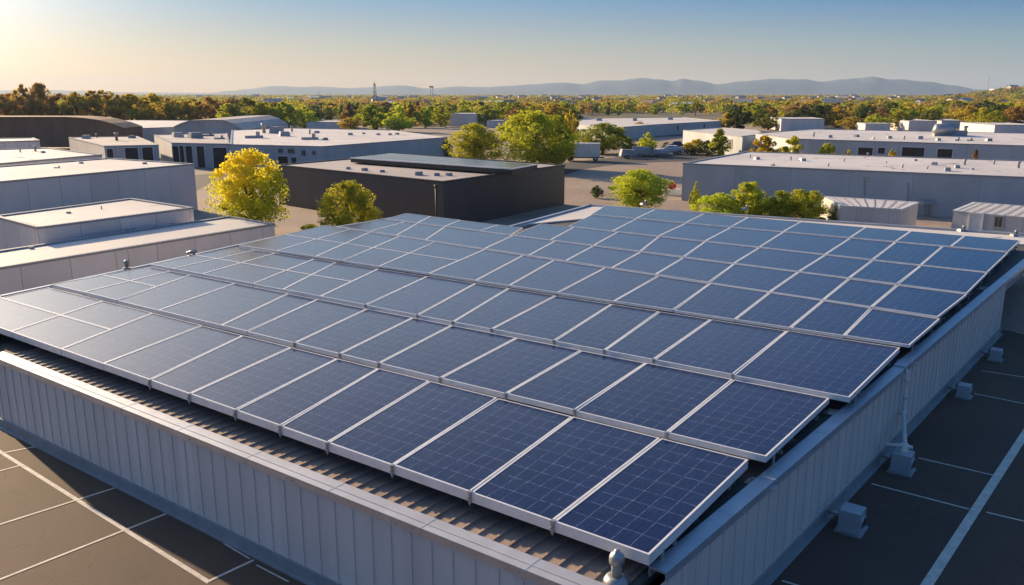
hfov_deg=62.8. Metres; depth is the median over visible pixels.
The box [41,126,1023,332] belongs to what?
yard
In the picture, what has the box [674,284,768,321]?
solar panel
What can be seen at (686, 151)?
parked car
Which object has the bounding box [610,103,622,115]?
tree
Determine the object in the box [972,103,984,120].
tree
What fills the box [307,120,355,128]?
shed
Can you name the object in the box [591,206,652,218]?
solar panel
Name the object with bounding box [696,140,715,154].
tree
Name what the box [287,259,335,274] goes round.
solar panel
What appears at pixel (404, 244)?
solar panel
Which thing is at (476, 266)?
solar panel
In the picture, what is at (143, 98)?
tree
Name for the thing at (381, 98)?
house
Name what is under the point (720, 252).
solar panel
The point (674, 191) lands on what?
planter
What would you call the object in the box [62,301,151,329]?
solar panel
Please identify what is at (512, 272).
solar panel
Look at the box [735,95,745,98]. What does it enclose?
house
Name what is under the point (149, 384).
panel clamp
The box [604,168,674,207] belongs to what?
tree
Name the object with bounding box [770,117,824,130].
shed
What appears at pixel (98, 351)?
solar panel
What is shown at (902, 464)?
vent box
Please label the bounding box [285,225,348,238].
solar panel
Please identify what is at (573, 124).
tree
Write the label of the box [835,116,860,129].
tree
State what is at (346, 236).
solar panel
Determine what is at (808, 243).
solar panel
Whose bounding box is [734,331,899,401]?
solar panel
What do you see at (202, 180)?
delivery road
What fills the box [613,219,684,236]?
solar panel
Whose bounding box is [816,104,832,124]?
tree
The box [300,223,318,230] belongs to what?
bush
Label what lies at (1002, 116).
tree
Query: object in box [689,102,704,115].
tree
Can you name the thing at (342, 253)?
solar panel
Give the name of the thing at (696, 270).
solar panel
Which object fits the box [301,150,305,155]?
window
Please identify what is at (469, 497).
panel clamp
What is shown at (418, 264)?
solar panel
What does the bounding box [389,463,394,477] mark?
panel clamp
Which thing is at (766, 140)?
tree
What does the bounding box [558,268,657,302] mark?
solar panel
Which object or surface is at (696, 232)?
solar panel
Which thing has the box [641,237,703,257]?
solar panel
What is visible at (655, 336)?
solar panel
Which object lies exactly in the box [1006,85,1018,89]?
house
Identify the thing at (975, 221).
door
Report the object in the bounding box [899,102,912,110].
tree
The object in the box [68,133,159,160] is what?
workshop unit
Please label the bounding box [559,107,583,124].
tree
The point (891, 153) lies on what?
tree
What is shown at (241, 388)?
solar panel
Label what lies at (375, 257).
solar panel
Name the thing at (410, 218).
solar panel
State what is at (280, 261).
solar panel
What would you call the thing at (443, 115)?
tree
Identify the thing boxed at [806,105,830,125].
tree
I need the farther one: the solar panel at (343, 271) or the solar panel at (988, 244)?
the solar panel at (988, 244)
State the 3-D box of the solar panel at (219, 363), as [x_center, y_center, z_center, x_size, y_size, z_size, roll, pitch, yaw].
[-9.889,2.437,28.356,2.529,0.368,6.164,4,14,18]
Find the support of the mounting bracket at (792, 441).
on the flat roofed warehouse at (306, 514)
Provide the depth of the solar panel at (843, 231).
55.62 m
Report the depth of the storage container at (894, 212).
72.60 m
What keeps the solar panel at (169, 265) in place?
on the rail
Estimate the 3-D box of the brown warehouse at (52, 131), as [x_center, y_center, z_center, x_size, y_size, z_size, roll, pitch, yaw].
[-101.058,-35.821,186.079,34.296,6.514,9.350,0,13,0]
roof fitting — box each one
[122,247,130,268]
[186,249,196,255]
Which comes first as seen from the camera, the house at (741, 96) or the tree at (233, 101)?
the tree at (233, 101)
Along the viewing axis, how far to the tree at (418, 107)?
336.06 m
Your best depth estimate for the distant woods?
791.91 m
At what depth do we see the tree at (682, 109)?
485.55 m
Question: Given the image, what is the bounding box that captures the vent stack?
[603,548,628,584]
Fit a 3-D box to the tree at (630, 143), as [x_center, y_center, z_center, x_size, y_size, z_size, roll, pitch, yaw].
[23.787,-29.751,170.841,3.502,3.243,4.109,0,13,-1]
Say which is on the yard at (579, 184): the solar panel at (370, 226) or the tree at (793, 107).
the tree at (793, 107)
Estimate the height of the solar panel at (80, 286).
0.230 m
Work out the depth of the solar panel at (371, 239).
51.95 m
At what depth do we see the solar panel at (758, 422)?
23.22 m
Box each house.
[257,100,270,103]
[263,99,282,102]
[371,97,385,100]
[414,100,430,106]
[639,100,655,103]
[668,102,692,110]
[733,99,752,103]
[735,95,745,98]
[821,99,842,103]
[914,99,926,103]
[956,98,973,101]
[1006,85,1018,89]
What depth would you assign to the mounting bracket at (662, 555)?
16.92 m
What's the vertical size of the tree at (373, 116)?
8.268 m
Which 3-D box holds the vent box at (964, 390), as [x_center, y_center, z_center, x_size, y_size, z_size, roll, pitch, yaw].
[18.233,3.964,34.100,0.903,0.560,0.650,10,16,36]
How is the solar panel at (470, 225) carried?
on the rail
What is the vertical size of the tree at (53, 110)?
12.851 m
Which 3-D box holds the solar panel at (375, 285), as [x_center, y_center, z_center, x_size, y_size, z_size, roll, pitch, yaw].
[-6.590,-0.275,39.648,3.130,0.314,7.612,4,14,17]
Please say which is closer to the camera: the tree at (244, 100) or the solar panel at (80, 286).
the solar panel at (80, 286)
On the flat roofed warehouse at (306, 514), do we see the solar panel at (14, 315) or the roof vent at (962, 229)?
the roof vent at (962, 229)
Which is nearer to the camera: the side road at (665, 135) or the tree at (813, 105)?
the side road at (665, 135)
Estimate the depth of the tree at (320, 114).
328.29 m
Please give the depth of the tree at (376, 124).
275.84 m
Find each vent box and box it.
[828,502,868,539]
[881,447,916,478]
[948,382,972,400]
[981,347,1003,362]
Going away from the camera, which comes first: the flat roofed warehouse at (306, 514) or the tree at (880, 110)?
the flat roofed warehouse at (306, 514)
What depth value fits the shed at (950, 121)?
303.76 m
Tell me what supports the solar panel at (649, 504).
on the mounting rail at (675, 541)
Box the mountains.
[0,77,986,95]
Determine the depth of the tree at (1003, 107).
303.52 m
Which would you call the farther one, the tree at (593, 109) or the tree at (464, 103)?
the tree at (593, 109)
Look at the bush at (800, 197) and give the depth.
74.77 m
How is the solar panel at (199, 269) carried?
on the rail
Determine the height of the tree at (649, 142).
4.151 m
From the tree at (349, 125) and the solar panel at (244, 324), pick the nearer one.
the solar panel at (244, 324)
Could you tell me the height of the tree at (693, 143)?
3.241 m
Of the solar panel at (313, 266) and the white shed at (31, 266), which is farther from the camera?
the white shed at (31, 266)
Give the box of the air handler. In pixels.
[931,124,967,135]
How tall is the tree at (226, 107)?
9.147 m
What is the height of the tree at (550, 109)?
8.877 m
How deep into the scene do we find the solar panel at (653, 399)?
24.82 m
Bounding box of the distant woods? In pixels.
[7,85,1023,118]
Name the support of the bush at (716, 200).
on the yard at (579, 184)
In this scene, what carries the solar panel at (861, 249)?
on the rail
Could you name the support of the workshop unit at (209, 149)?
on the yard at (579, 184)
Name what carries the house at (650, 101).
on the ground at (699, 115)
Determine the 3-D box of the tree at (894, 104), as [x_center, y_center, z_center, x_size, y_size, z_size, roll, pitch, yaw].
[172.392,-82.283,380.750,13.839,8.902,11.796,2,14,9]
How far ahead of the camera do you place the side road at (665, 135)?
248.35 m
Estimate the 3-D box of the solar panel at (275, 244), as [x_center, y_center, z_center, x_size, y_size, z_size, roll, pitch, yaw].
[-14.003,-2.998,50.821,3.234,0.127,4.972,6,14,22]
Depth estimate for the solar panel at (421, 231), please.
54.86 m
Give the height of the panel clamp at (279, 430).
0.348 m
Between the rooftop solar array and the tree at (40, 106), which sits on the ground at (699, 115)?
the tree at (40, 106)
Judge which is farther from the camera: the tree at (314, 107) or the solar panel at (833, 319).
the tree at (314, 107)
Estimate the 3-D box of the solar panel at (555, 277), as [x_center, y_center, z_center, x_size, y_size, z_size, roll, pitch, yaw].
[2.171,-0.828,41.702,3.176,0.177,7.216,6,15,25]
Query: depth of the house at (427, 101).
626.73 m
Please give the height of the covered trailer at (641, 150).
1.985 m
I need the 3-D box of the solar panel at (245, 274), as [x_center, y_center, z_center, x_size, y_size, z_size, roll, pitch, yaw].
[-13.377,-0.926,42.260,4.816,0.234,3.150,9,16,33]
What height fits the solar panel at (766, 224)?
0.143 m
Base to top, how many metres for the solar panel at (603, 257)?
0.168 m
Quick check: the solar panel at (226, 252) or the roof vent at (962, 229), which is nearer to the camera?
the solar panel at (226, 252)
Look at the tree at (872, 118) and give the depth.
280.79 m
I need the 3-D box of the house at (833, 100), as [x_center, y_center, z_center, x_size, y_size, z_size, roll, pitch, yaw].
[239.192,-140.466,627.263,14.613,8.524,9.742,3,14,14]
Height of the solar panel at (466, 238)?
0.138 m
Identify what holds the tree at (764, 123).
on the yard at (579, 184)
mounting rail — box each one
[672,486,730,544]
[777,417,817,453]
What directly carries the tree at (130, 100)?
on the yard at (579, 184)
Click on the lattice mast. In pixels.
(374, 84)
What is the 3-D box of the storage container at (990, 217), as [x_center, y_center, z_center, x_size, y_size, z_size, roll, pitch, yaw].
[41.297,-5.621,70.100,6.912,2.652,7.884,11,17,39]
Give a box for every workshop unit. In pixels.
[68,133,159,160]
[154,132,230,167]
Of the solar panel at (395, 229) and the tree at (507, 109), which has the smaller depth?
the solar panel at (395, 229)
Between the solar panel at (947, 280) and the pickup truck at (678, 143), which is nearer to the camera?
the solar panel at (947, 280)
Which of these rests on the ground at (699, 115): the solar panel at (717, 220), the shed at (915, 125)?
the shed at (915, 125)
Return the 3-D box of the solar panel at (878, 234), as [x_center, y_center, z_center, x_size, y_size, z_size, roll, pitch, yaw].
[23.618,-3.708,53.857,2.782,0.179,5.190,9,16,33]
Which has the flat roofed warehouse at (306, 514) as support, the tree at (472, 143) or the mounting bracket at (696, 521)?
the mounting bracket at (696, 521)
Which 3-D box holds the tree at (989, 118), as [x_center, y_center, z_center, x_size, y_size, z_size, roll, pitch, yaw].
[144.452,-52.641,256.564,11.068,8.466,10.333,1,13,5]
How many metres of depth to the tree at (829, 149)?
125.12 m
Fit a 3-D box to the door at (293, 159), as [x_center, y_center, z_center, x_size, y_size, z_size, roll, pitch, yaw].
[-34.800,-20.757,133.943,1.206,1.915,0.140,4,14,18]
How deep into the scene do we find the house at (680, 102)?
622.83 m
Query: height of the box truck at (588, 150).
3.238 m
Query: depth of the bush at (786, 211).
75.51 m
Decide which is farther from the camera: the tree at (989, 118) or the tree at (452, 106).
the tree at (452, 106)
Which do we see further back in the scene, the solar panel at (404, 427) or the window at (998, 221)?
the window at (998, 221)
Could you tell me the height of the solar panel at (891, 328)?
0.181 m
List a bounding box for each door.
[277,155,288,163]
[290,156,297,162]
[727,139,732,148]
[857,147,873,154]
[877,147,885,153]
[901,146,925,156]
[936,148,953,157]
[967,212,984,229]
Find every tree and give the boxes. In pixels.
[0,93,27,115]
[9,83,37,115]
[21,82,57,115]
[44,92,74,115]
[59,91,91,115]
[70,90,121,116]
[105,94,132,119]
[109,93,150,119]
[132,92,176,119]
[133,97,153,105]
[153,98,175,108]
[160,100,185,119]
[170,99,205,119]
[184,96,226,119]
[203,147,290,222]
[215,103,241,117]
[224,98,243,106]
[230,97,257,116]
[237,102,250,110]
[246,101,277,115]
[271,101,298,127]
[287,106,319,127]
[306,105,320,111]
[311,109,325,120]
[315,180,382,225]
[320,103,338,111]
[322,107,336,119]
[331,102,359,118]
[337,117,362,128]
[339,103,358,126]
[350,104,385,129]
[361,107,383,125]
[376,101,393,111]
[380,105,416,130]
[381,106,393,113]
[403,103,421,127]
[415,107,435,127]
[416,105,424,123]
[425,106,438,123]
[431,106,451,126]
[439,107,453,119]
[441,123,504,159]
[442,103,456,111]
[457,101,472,109]
[457,107,474,112]
[460,101,476,106]
[475,104,499,125]
[490,109,581,163]
[492,101,510,118]
[497,102,528,118]
[505,107,529,125]
[524,105,539,123]
[543,115,577,163]
[544,103,571,123]
[557,102,575,119]
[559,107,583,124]
[563,109,579,144]
[575,122,633,153]
[576,104,586,114]
[588,106,598,113]
[603,102,612,114]
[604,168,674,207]
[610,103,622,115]
[620,139,637,148]
[637,132,657,148]
[644,104,659,114]
[675,103,691,114]
[683,139,708,153]
[688,181,700,210]
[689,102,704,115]
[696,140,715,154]
[707,128,731,155]
[718,112,735,127]
[725,106,753,128]
[742,104,766,126]
[744,103,754,115]
[748,135,780,151]
[753,113,777,129]
[763,106,778,120]
[778,103,814,116]
[778,135,803,152]
[783,108,813,116]
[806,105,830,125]
[807,103,824,113]
[810,100,822,105]
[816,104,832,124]
[817,143,840,153]
[825,107,850,127]
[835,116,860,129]
[836,105,848,118]
[850,105,860,119]
[853,105,882,121]
[862,107,890,122]
[864,113,889,122]
[881,101,902,110]
[884,111,912,129]
[886,106,918,116]
[888,148,896,155]
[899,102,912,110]
[900,112,915,118]
[911,107,935,118]
[917,109,942,119]
[925,106,948,118]
[942,108,961,119]
[943,100,967,109]
[945,103,965,113]
[949,106,980,120]
[965,106,999,122]
[969,100,997,107]
[970,149,978,158]
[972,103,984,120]
[984,110,1011,122]
[987,104,1019,119]
[1003,106,1023,123]
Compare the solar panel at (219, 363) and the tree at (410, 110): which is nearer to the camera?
the solar panel at (219, 363)
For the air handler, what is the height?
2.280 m
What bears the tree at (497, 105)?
on the ground at (699, 115)
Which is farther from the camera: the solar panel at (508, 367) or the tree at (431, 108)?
the tree at (431, 108)
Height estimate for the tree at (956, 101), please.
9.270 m
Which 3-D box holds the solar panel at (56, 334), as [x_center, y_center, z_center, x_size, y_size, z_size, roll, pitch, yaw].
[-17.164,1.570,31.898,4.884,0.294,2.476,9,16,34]
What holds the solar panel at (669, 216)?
on the rail
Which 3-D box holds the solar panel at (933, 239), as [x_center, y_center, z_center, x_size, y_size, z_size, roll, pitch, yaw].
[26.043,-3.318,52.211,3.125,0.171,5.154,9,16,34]
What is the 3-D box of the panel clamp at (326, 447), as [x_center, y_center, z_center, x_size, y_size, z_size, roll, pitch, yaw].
[-4.766,4.024,21.606,0.100,0.348,0.145,10,16,35]
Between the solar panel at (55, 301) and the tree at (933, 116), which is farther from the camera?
the tree at (933, 116)
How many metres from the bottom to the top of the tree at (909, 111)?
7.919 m
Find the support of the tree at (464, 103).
on the ground at (699, 115)
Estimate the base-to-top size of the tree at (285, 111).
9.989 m
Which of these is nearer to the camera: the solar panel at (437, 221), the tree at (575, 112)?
the solar panel at (437, 221)
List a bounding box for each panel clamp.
[147,379,151,389]
[186,392,191,404]
[233,408,237,420]
[277,424,282,437]
[324,441,329,454]
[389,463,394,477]
[467,490,472,505]
[550,519,555,535]
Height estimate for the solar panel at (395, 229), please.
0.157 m
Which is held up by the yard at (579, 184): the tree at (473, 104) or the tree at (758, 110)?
the tree at (758, 110)
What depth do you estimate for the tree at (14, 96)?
309.45 m
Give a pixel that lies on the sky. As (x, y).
(163, 46)
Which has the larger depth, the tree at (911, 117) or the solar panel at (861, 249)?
the tree at (911, 117)
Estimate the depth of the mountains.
6612.02 m
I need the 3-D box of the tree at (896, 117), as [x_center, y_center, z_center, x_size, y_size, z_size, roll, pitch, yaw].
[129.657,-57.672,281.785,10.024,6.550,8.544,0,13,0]
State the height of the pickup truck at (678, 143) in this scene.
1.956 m
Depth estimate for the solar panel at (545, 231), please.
54.86 m
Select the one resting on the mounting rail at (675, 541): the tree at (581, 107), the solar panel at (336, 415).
the solar panel at (336, 415)
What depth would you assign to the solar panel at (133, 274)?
42.35 m
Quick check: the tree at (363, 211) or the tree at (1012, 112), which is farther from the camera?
the tree at (1012, 112)
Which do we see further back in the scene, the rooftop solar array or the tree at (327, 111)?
the tree at (327, 111)
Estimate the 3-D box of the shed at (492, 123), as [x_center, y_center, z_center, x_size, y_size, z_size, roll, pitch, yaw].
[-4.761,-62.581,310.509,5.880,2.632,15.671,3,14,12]
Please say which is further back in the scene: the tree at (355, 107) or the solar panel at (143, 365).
the tree at (355, 107)
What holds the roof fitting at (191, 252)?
on the flat roofed warehouse at (306, 514)
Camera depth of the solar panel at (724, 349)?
29.75 m
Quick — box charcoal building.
[276,154,564,221]
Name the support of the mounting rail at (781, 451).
on the flat roofed warehouse at (306, 514)
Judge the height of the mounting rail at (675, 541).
0.159 m
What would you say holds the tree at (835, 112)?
on the yard at (579, 184)
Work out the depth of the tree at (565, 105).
370.29 m
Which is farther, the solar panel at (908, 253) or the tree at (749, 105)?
the tree at (749, 105)
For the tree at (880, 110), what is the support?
on the ground at (699, 115)
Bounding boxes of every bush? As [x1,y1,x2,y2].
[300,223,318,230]
[443,138,453,156]
[590,185,603,197]
[689,193,740,213]
[722,181,773,215]
[758,190,802,217]
[774,189,831,219]
[827,207,841,220]
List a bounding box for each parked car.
[657,145,683,154]
[673,146,695,154]
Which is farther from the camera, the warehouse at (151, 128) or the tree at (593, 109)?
the tree at (593, 109)
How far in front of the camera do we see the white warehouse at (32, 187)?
80.16 m
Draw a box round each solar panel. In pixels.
[0,298,58,336]
[1,287,102,314]
[11,315,109,354]
[51,275,127,295]
[61,313,201,369]
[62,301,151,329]
[84,281,155,303]
[103,326,242,385]
[105,267,168,280]
[118,275,234,313]
[131,271,188,286]
[150,255,215,270]
[150,335,290,399]
[159,283,287,328]
[173,259,239,276]
[190,347,336,416]
[198,247,253,258]
[202,263,285,286]
[217,250,272,262]
[222,294,316,334]
[236,359,377,432]
[239,235,314,252]
[242,253,312,269]
[248,299,365,346]
[253,270,310,291]
[277,239,344,257]
[281,368,428,449]
[283,275,350,299]
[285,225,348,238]
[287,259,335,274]
[295,309,411,357]
[312,262,376,281]
[316,243,372,261]
[319,229,368,242]
[321,269,426,307]
[329,381,496,472]
[337,219,402,231]
[340,318,451,366]
[343,248,408,267]
[346,232,397,247]
[366,276,474,317]
[370,222,416,235]
[374,236,433,252]
[380,253,457,274]
[380,325,515,381]
[387,213,429,222]
[394,398,571,500]
[396,223,443,239]
[411,242,483,260]
[418,216,459,226]
[418,283,507,324]
[426,227,512,249]
[429,250,522,281]
[441,338,580,397]
[445,220,495,230]
[454,288,554,331]
[472,416,659,529]
[476,255,553,286]
[481,225,522,234]
[485,236,553,255]
[492,296,610,343]
[507,351,645,414]
[510,260,603,294]
[514,224,573,240]
[529,241,592,261]
[551,227,616,245]
[554,438,747,565]
[555,304,658,354]
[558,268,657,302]
[566,246,639,268]
[569,215,634,231]
[576,363,732,437]
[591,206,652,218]
[594,232,657,251]
[605,312,710,363]
[612,252,682,274]
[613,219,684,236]
[614,276,708,311]
[637,210,702,223]
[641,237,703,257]
[654,320,786,378]
[656,258,732,283]
[659,224,729,241]
[668,380,829,462]
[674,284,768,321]
[684,242,757,263]
[686,214,747,227]
[705,228,782,247]
[709,264,797,292]
[731,217,799,231]
[734,248,824,271]
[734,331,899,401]
[735,293,821,329]
[760,232,849,254]
[770,272,848,300]
[784,222,864,237]
[791,301,870,337]
[799,255,871,278]
[824,279,896,308]
[826,238,894,260]
[844,308,939,347]
[850,261,919,284]
[851,227,909,241]
[872,285,966,317]
[873,242,941,265]
[896,231,963,246]
[898,266,986,294]
[921,247,1007,273]
[951,236,1019,252]
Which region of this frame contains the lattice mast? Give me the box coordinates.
[373,82,376,101]
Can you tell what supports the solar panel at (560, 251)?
on the rail
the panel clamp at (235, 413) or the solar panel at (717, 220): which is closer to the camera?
the panel clamp at (235, 413)
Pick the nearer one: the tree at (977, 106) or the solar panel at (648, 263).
the solar panel at (648, 263)
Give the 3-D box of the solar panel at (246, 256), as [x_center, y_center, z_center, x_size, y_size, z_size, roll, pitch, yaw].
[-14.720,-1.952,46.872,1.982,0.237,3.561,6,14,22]
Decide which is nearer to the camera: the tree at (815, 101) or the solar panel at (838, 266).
the solar panel at (838, 266)
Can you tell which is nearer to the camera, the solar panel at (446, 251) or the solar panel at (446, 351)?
the solar panel at (446, 351)
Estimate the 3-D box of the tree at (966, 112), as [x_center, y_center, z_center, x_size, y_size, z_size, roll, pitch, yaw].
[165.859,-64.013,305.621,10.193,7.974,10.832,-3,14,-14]
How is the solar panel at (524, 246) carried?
on the rail
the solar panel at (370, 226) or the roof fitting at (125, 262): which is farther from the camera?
the solar panel at (370, 226)
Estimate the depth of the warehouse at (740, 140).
176.59 m
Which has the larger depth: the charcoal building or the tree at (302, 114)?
the tree at (302, 114)
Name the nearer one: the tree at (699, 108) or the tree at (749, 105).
the tree at (749, 105)
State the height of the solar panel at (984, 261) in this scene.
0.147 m
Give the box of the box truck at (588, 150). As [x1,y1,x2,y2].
[566,143,603,160]
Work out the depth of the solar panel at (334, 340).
31.74 m
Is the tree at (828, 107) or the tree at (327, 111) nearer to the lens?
the tree at (828, 107)
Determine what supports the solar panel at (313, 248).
on the rail
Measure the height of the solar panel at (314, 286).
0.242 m
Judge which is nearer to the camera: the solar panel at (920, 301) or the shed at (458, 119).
the solar panel at (920, 301)
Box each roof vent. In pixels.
[956,225,965,231]
[1009,230,1018,236]
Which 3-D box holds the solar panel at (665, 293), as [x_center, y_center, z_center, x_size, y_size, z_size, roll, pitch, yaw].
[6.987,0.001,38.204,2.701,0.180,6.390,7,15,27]
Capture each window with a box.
[287,148,294,153]
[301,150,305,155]
[992,215,1004,228]
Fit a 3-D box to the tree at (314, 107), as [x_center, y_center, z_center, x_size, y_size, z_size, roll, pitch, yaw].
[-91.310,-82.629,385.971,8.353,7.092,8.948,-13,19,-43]
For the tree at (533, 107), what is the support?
on the yard at (579, 184)
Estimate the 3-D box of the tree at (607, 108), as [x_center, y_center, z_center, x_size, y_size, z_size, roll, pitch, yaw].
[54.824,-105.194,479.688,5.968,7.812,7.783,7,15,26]
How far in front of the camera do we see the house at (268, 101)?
603.91 m
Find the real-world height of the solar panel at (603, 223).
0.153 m
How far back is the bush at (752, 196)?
76.01 m
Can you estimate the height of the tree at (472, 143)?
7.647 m
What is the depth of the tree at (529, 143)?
132.47 m
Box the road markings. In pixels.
[0,297,1023,584]
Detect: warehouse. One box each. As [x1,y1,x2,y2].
[0,116,142,146]
[0,145,101,165]
[0,158,197,214]
[0,204,1023,584]
[126,120,188,142]
[174,115,287,140]
[230,123,446,169]
[577,117,720,138]
[681,151,1023,216]
[683,127,760,154]
[755,126,1023,159]
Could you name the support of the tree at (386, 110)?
on the ground at (699, 115)
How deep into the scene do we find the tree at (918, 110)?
332.13 m
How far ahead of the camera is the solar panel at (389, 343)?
30.57 m
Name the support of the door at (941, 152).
in the warehouse at (997, 145)
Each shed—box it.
[0,138,40,148]
[0,198,193,249]
[0,216,274,294]
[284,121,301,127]
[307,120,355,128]
[449,113,485,125]
[487,119,508,127]
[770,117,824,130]
[854,122,890,129]
[890,119,936,130]
[922,119,965,127]
[960,122,1023,132]
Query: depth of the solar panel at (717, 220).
59.62 m
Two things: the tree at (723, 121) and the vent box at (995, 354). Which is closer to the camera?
the vent box at (995, 354)
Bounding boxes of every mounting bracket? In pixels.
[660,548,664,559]
[692,519,700,523]
[788,437,796,443]
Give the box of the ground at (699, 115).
[103,96,964,129]
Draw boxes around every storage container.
[820,196,918,225]
[951,202,1023,232]
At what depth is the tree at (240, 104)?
428.09 m
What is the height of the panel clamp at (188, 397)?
0.348 m
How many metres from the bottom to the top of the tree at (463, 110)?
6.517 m
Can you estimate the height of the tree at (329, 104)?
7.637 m
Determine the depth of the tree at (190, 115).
308.66 m
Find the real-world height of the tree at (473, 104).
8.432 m
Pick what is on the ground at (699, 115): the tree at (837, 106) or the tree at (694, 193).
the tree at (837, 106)
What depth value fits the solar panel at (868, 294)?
37.85 m
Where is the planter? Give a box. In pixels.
[664,181,681,195]
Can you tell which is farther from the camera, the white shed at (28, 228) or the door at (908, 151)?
the door at (908, 151)
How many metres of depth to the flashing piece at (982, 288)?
41.20 m
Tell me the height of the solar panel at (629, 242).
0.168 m
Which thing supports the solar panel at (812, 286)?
on the rail
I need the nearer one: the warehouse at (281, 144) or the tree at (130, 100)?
the warehouse at (281, 144)
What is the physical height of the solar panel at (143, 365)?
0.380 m
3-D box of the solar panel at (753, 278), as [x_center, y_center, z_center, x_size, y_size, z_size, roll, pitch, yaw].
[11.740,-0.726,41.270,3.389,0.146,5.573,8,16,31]
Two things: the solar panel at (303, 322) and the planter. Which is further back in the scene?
the planter
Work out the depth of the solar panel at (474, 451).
21.43 m
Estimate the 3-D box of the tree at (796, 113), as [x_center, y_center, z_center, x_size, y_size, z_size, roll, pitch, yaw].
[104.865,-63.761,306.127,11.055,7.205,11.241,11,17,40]
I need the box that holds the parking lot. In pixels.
[0,330,1023,584]
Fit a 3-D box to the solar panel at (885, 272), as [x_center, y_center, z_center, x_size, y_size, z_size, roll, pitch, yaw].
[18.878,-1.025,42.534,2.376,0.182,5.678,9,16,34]
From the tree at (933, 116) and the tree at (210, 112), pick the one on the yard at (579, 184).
the tree at (210, 112)
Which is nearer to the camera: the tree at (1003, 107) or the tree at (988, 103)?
the tree at (1003, 107)
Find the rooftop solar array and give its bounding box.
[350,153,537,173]
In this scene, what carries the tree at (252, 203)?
on the yard at (579, 184)
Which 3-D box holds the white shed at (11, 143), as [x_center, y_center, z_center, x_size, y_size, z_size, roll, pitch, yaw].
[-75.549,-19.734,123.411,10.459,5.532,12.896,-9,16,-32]
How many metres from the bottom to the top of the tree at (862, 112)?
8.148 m
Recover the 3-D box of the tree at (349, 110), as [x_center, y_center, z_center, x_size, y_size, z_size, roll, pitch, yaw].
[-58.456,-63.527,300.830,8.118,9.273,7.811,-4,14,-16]
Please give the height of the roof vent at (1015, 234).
0.360 m
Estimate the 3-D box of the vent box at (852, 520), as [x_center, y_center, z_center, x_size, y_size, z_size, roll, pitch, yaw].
[9.468,6.364,23.706,1.035,0.682,0.806,10,16,36]
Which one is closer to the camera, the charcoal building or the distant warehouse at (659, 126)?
the charcoal building
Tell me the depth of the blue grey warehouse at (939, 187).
89.55 m
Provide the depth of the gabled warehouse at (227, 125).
196.64 m
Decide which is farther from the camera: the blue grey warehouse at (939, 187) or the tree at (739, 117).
the tree at (739, 117)
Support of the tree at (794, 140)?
on the yard at (579, 184)
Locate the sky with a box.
[0,0,1023,92]
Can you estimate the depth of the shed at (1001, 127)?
236.05 m
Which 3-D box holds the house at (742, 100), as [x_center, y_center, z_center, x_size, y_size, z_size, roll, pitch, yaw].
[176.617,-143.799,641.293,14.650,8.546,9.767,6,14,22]
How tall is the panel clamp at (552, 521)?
0.348 m
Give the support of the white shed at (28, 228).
on the yard at (579, 184)
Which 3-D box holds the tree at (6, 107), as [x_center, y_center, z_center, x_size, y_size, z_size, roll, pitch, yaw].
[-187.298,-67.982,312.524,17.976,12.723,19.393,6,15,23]
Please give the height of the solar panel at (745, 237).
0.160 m
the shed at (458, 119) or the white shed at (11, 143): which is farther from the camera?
the shed at (458, 119)
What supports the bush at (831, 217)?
on the yard at (579, 184)
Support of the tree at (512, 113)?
on the yard at (579, 184)
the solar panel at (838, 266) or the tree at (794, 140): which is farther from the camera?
the tree at (794, 140)
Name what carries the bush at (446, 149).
on the yard at (579, 184)
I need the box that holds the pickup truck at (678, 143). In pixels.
[665,141,689,146]
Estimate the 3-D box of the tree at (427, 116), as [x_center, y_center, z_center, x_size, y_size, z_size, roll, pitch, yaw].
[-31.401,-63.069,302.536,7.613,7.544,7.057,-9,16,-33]
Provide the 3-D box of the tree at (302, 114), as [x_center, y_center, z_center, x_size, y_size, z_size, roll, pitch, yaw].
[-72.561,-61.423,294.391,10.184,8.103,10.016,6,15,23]
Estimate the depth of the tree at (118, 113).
309.61 m
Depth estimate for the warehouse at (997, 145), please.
140.07 m
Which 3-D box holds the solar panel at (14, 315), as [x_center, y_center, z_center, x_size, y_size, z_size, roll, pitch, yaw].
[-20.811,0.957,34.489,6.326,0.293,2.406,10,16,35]
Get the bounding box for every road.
[195,170,265,190]
[563,153,726,174]
[577,134,682,136]
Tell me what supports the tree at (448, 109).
on the ground at (699, 115)
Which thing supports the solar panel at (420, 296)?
on the rail
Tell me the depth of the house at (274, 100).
659.44 m
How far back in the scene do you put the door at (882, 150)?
136.85 m
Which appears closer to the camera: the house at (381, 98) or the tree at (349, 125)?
the tree at (349, 125)
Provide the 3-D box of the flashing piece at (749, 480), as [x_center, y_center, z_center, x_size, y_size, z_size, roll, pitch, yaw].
[6.135,4.661,20.618,0.750,0.140,0.320,10,16,35]
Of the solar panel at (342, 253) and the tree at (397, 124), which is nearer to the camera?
the solar panel at (342, 253)

